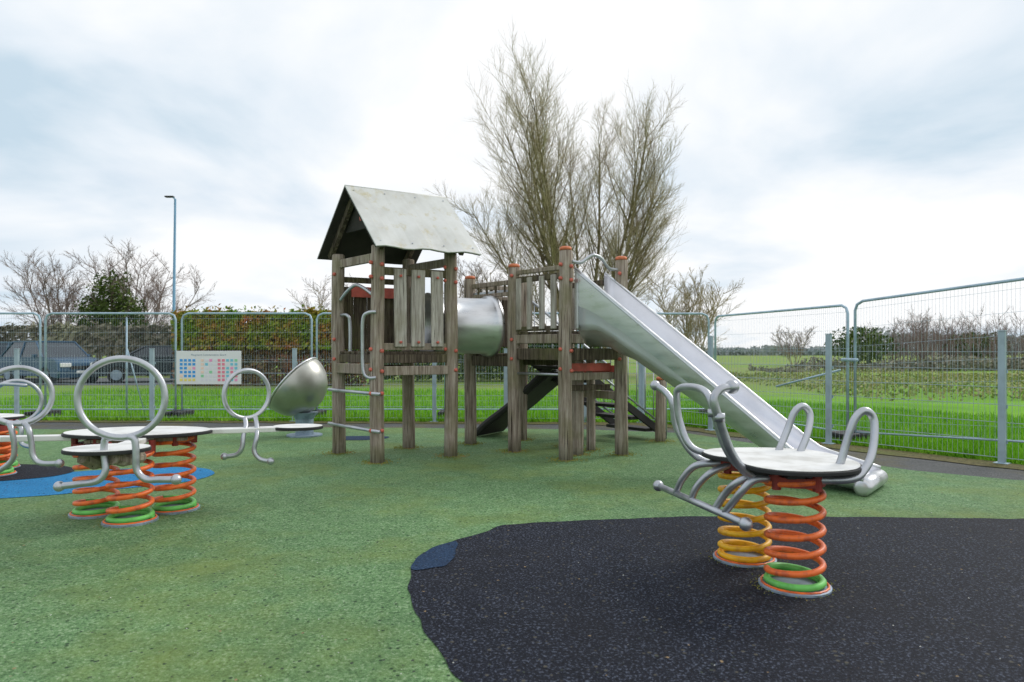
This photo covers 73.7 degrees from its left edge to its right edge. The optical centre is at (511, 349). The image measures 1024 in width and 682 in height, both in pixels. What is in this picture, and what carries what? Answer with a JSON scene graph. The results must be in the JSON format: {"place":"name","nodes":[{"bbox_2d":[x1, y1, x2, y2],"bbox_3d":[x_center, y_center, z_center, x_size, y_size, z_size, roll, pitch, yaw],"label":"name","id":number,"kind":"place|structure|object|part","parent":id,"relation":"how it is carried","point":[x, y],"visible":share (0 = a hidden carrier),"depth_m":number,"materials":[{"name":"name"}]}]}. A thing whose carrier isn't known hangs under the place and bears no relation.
{"place":"outdoors","nodes":[
{"label":"outdoors","id":0,"kind":"place"},
{"bbox_2d":[0,378,242,384],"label":"road","id":1,"kind":"structure","parent":0,"point":[102,381],"depth_m":27.34,"materials":[{"name":"grey asphalt"}]},
{"bbox_2d":[0,342,78,378],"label":"parked car","id":2,"kind":"object","parent":1,"relation":"on","point":[2,347],"visible":0.04,"depth_m":28.66,"materials":[{"name":"paint"}]},
{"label":"windows","id":3,"kind":"part","parent":2,"relation":"part of","materials":[{"name":"grey glass"}]},
{"bbox_2d":[0,341,103,383],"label":"parked car","id":4,"kind":"object","parent":1,"relation":"on","point":[70,353],"visible":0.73,"depth_m":25.76,"materials":[{"name":"paint"}]},
{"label":"windows","id":5,"kind":"part","parent":4,"relation":"part of","materials":[{"name":"black glass"}]},
{"bbox_2d":[90,346,185,382],"bbox_3d":[-14.313,0.578,27.293,4.310,1.435,2.100,0,0,-30],"label":"parked car","id":6,"kind":"object","parent":1,"relation":"on","point":[114,372],"visible":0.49,"depth_m":26.31,"materials":[{"name":"paint"}]},
{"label":"windows","id":7,"kind":"part","parent":6,"relation":"part of","materials":[{"name":"black glass"}]},
{"bbox_2d":[164,196,175,378],"bbox_3d":[-14.998,-2.715,30.000,0.485,8.030,0.220,0,0,0],"label":"street lamp","id":8,"kind":"object","parent":1,"relation":"on","point":[174,278],"visible":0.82,"depth_m":29.95,"materials":[{"name":"metal"}]},
{"bbox_2d":[0,353,1023,450],"bbox_3d":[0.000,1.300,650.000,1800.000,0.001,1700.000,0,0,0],"label":"grass field","id":9,"kind":"structure","parent":0,"point":[736,363],"depth_m":22.58,"materials":[{"name":"green plant"}]},
{"bbox_2d":[0,312,41,415],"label":"temporary fence panel","id":10,"kind":"object","parent":9,"relation":"on","point":[39,317],"visible":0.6,"depth_m":12.94,"materials":[{"name":"metal"}]},
{"bbox_2d":[0,250,115,351],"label":"bare tree","id":11,"kind":"object","parent":9,"relation":"on","point":[48,303],"visible":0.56,"depth_m":39.19,"materials":[{"name":"brown plant"}]},
{"bbox_2d":[30,312,180,418],"bbox_3d":[-7.615,0.297,12.950,2.690,1.995,0.600,0,0,0],"label":"temporary fence panel","id":12,"kind":"object","parent":9,"relation":"on","point":[57,411],"visible":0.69,"depth_m":12.94,"materials":[{"name":"metal"}]},
{"bbox_2d":[69,269,150,355],"bbox_3d":[-22.392,-1.582,38.059,3.916,5.783,2.409,0,0,0],"label":"evergreen tree","id":13,"kind":"object","parent":9,"relation":"on","point":[114,319],"visible":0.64,"depth_m":37.61,"materials":[{"name":"green plant"}]},
{"bbox_2d":[0,321,257,375],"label":"scrub","id":14,"kind":"object","parent":9,"relation":"on","point":[77,333],"visible":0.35,"depth_m":33.07,"materials":[{"name":"plant"}]},
{"bbox_2d":[126,317,144,415],"bbox_3d":[-7.219,0.337,13.099,0.037,1.874,0.451,0,0,17],"label":"fence stay pole","id":15,"kind":"object","parent":9,"relation":"on","point":[127,353],"visible":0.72,"depth_m":12.90,"materials":[{"name":"metal"}]},
{"bbox_2d":[61,235,215,348],"bbox_3d":[-21.862,-2.633,39.898,6.263,7.948,7.484,0,0,43],"label":"bare tree","id":16,"kind":"object","parent":9,"relation":"on","point":[152,296],"visible":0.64,"depth_m":39.96,"materials":[{"name":"brown plant"}]},
{"bbox_2d":[170,312,315,418],"bbox_3d":[-5.030,0.297,12.950,2.680,1.995,0.600,0,0,0],"label":"temporary fence panel","id":17,"kind":"object","parent":9,"relation":"on","point":[182,412],"visible":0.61,"depth_m":12.94,"materials":[{"name":"metal"}]},
{"bbox_2d":[169,303,369,385],"bbox_3d":[-8.606,-0.132,24.759,6.946,3.000,1.790,0,0,0],"label":"hedge","id":18,"kind":"object","parent":9,"relation":"on","point":[211,337],"visible":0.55,"depth_m":24.07,"materials":[{"name":"green plant"}]},
{"bbox_2d":[0,348,640,422],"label":"panel fence","id":19,"kind":"object","parent":9,"relation":"on","point":[18,406],"visible":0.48,"depth_m":12.27,"materials":[{"name":"grey metal"}]},
{"bbox_2d":[176,351,240,383],"bbox_3d":[-5.440,0.330,12.248,1.160,0.600,0.024,0,0,0],"label":"picture board sign","id":20,"kind":"object","parent":19,"relation":"attached to","point":[206,367],"visible":0.99,"depth_m":12.24,"materials":[{"name":"white plastic"}]},
{"bbox_2d":[290,275,352,365],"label":"bare tree","id":21,"kind":"object","parent":9,"relation":"on","point":[319,300],"visible":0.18,"depth_m":41.50,"materials":[{"name":"brown plant"}]},
{"bbox_2d":[316,312,444,418],"bbox_3d":[-2.485,0.297,12.950,2.650,1.995,0.600,0,0,0],"label":"temporary fence panel","id":22,"kind":"object","parent":9,"relation":"on","point":[440,412],"visible":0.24,"depth_m":12.94,"materials":[{"name":"metal"}]},
{"bbox_2d":[443,250,507,371],"bbox_3d":[-1.705,-1.941,36.174,4.349,6.528,5.576,0,0,24],"label":"bare tree","id":23,"kind":"object","parent":9,"relation":"on","point":[472,274],"visible":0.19,"depth_m":35.65,"materials":[{"name":"brown plant"}]},
{"bbox_2d":[384,344,602,380],"bbox_3d":[-0.801,0.226,27.960,8.937,2.086,2.218,0,0,0],"label":"hedge","id":24,"kind":"object","parent":9,"relation":"on","point":[482,374],"visible":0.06,"depth_m":27.05,"materials":[{"name":"green plant"}]},
{"bbox_2d":[443,312,577,415],"bbox_3d":[0.035,0.297,12.950,2.650,1.995,0.600,0,0,0],"label":"temporary fence panel","id":25,"kind":"object","parent":9,"relation":"on","point":[498,409],"visible":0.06,"depth_m":12.95,"materials":[{"name":"metal"}]},
{"bbox_2d":[0,386,1023,464],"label":"grass tufts","id":26,"kind":"object","parent":9,"relation":"on","point":[965,428],"visible":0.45,"depth_m":12.94,"materials":[{"name":"green plant"}]},
{"bbox_2d":[0,326,1023,355],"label":"distant woodland","id":27,"kind":"object","parent":9,"relation":"on","point":[758,351],"visible":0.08,"depth_m":141.70,"materials":[{"name":"green plant"}]},
{"bbox_2d":[426,22,687,347],"bbox_3d":[2.299,-6.179,30.211,10.466,15.053,8.202,0,0,39],"label":"bare tree","id":28,"kind":"object","parent":9,"relation":"on","point":[547,238],"visible":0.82,"depth_m":29.69,"materials":[{"name":"brown plant"}]},
{"bbox_2d":[581,312,709,415],"bbox_3d":[2.550,0.297,13.015,2.641,1.995,0.600,0,0,-2],"label":"temporary fence panel","id":29,"kind":"object","parent":9,"relation":"on","point":[708,332],"visible":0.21,"depth_m":13.03,"materials":[{"name":"metal"}]},
{"bbox_2d":[638,263,745,351],"bbox_3d":[8.922,-1.494,33.770,5.621,5.635,4.558,0,0,-43],"label":"bare tree","id":30,"kind":"object","parent":9,"relation":"on","point":[689,320],"visible":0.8,"depth_m":33.70,"materials":[{"name":"brown plant"}]},
{"bbox_2d":[699,304,869,438],"bbox_3d":[4.340,0.340,11.410,0.600,1.980,3.713,0,0,-15],"label":"temporary fence panel","id":31,"kind":"object","parent":9,"relation":"on","point":[823,348],"visible":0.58,"depth_m":10.96,"materials":[{"name":"metal"}]},
{"bbox_2d":[777,358,858,386],"bbox_3d":[4.513,0.360,10.066,0.201,0.470,1.349,0,0,-30],"label":"fence brace","id":32,"kind":"object","parent":31,"relation":"attached to","point":[842,359],"visible":0.78,"depth_m":10.04,"materials":[{"name":"metal"}]},
{"bbox_2d":[770,326,818,364],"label":"bare tree","id":33,"kind":"object","parent":9,"relation":"on","point":[789,335],"visible":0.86,"depth_m":52.15,"materials":[{"name":"brown plant"}]},
{"bbox_2d":[640,330,1021,464],"bbox_3d":[4.916,0.543,8.542,0.120,1.514,8.888,0,0,-37],"label":"panel fence","id":34,"kind":"object","parent":9,"relation":"on","point":[1001,404],"visible":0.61,"depth_m":8.54,"materials":[{"name":"grey metal"}]},
{"bbox_2d":[824,326,903,364],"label":"evergreen bush","id":35,"kind":"object","parent":9,"relation":"on","point":[861,343],"visible":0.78,"depth_m":49.28,"materials":[{"name":"green plant"}]},
{"bbox_2d":[729,367,1023,400],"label":"rough vegetation","id":36,"kind":"object","parent":9,"relation":"on","point":[942,378],"visible":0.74,"depth_m":23.82,"materials":[{"name":"green plant"}]},
{"bbox_2d":[746,355,1023,371],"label":"hedgerow","id":37,"kind":"object","parent":9,"relation":"on","point":[941,362],"visible":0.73,"depth_m":40.44,"materials":[{"name":"plant"}]},
{"bbox_2d":[834,277,1023,442],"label":"temporary fence panel","id":38,"kind":"object","parent":9,"relation":"on","point":[859,434],"visible":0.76,"depth_m":8.69,"materials":[{"name":"metal"}]},
{"bbox_2d":[860,304,1023,366],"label":"distant bare trees","id":39,"kind":"object","parent":9,"relation":"on","point":[936,335],"visible":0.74,"depth_m":48.49,"materials":[{"name":"brown plant"}]},
{"bbox_2d":[941,332,1011,362],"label":"evergreen bush","id":40,"kind":"object","parent":9,"relation":"on","point":[986,343],"visible":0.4,"depth_m":49.45,"materials":[{"name":"green plant"}]},
{"bbox_2d":[0,0,1023,348],"label":"sky","id":41,"kind":"structure","parent":0,"point":[847,153],"materials":[{"name":"white"}]},
{"bbox_2d":[15,422,1023,479],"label":"tarmac path","id":42,"kind":"structure","parent":0,"point":[920,464],"depth_m":9.80,"materials":[{"name":"grey asphalt"}]},
{"bbox_2d":[0,427,1023,681],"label":"green rubber surface","id":43,"kind":"object","parent":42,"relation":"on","point":[330,541],"visible":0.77,"depth_m":4.68,"materials":[{"name":"green rubber"}]},
{"bbox_2d":[0,464,73,480],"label":"dark rubber patch","id":44,"kind":"object","parent":43,"relation":"on","point":[24,471],"visible":0.81,"depth_m":7.17,"materials":[{"name":"black rubber"}]},
{"bbox_2d":[0,379,43,476],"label":"spring rocker","id":45,"kind":"object","parent":44,"relation":"on","point":[5,448],"visible":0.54,"depth_m":6.92,"materials":[{"name":"orange paint"}]},
{"bbox_2d":[0,467,213,497],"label":"blue rubber circle","id":46,"kind":"object","parent":43,"relation":"on","point":[42,486],"visible":0.59,"depth_m":6.65,"materials":[{"name":"blue rubber"}]},
{"bbox_2d":[0,355,322,527],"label":"spring rocker","id":47,"kind":"object","parent":43,"relation":"on","point":[105,450],"visible":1,"depth_m":5.20,"materials":[{"name":"orange paint"}]},
{"bbox_2d":[268,357,327,437],"bbox_3d":[-3.179,0.709,10.200,0.818,1.182,1.004,0,0,0],"label":"tilted spinner bowl","id":48,"kind":"object","parent":43,"relation":"on","point":[299,392],"visible":0.99,"depth_m":9.90,"materials":[{"name":"metal"}]},
{"bbox_2d":[346,436,388,439],"bbox_3d":[-2.174,1.288,9.910,0.762,0.001,0.470,0,0,0],"label":"slate rubber patch","id":49,"kind":"object","parent":43,"relation":"on","point":[357,437],"visible":0.46,"depth_m":9.96,"materials":[{"name":"grey rubber"}]},
{"bbox_2d":[63,438,835,601],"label":"moss tufts","id":50,"kind":"object","parent":43,"relation":"on","point":[504,451],"visible":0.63,"depth_m":8.29,"materials":[{"name":"green plant"}]},
{"bbox_2d":[13,510,1000,675],"bbox_3d":[0.047,1.278,4.296,9.136,0.003,5.395,0,0,0],"label":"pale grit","id":51,"kind":"object","parent":43,"relation":"on","point":[538,597],"visible":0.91,"depth_m":3.16,"materials":[{"name":"grey gravel"}]},
{"bbox_2d":[9,465,1019,680],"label":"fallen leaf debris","id":52,"kind":"object","parent":43,"relation":"on","point":[505,613],"visible":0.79,"depth_m":3.23,"materials":[{"name":"brown plant"}]},
{"bbox_2d":[317,185,887,495],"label":"timber play tower","id":53,"kind":"structure","parent":43,"relation":"on","point":[378,230],"depth_m":8.15,"materials":[{"name":"brown wood"}]},
{"bbox_2d":[408,516,1023,681],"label":"black rubber surface","id":54,"kind":"object","parent":43,"relation":"on","point":[464,636],"visible":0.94,"depth_m":3.43,"materials":[{"name":"black rubber"}]},
{"bbox_2d":[411,541,457,569],"bbox_3d":[-0.476,1.284,4.271,0.245,0.001,0.595,0,0,0],"label":"blue rubber patch","id":55,"kind":"object","parent":54,"relation":"on","point":[443,554],"visible":1,"depth_m":4.21,"materials":[{"name":"blue rubber"}]},
{"bbox_2d":[650,380,878,597],"bbox_3d":[1.452,0.732,4.053,1.063,1.136,1.208,0,0,0],"label":"spring rocker","id":56,"kind":"object","parent":54,"relation":"on","point":[779,466],"visible":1,"depth_m":3.77,"materials":[{"name":"orange paint"}]},
{"bbox_2d":[5,458,1022,681],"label":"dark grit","id":57,"kind":"object","parent":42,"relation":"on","point":[516,611],"visible":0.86,"depth_m":3.30,"materials":[{"name":"black gravel"}]},
{"bbox_2d":[37,419,1023,469],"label":"moss strip","id":58,"kind":"object","parent":42,"relation":"on","point":[979,462],"visible":0.49,"depth_m":9.23,"materials":[{"name":"green plant"}]}
]}

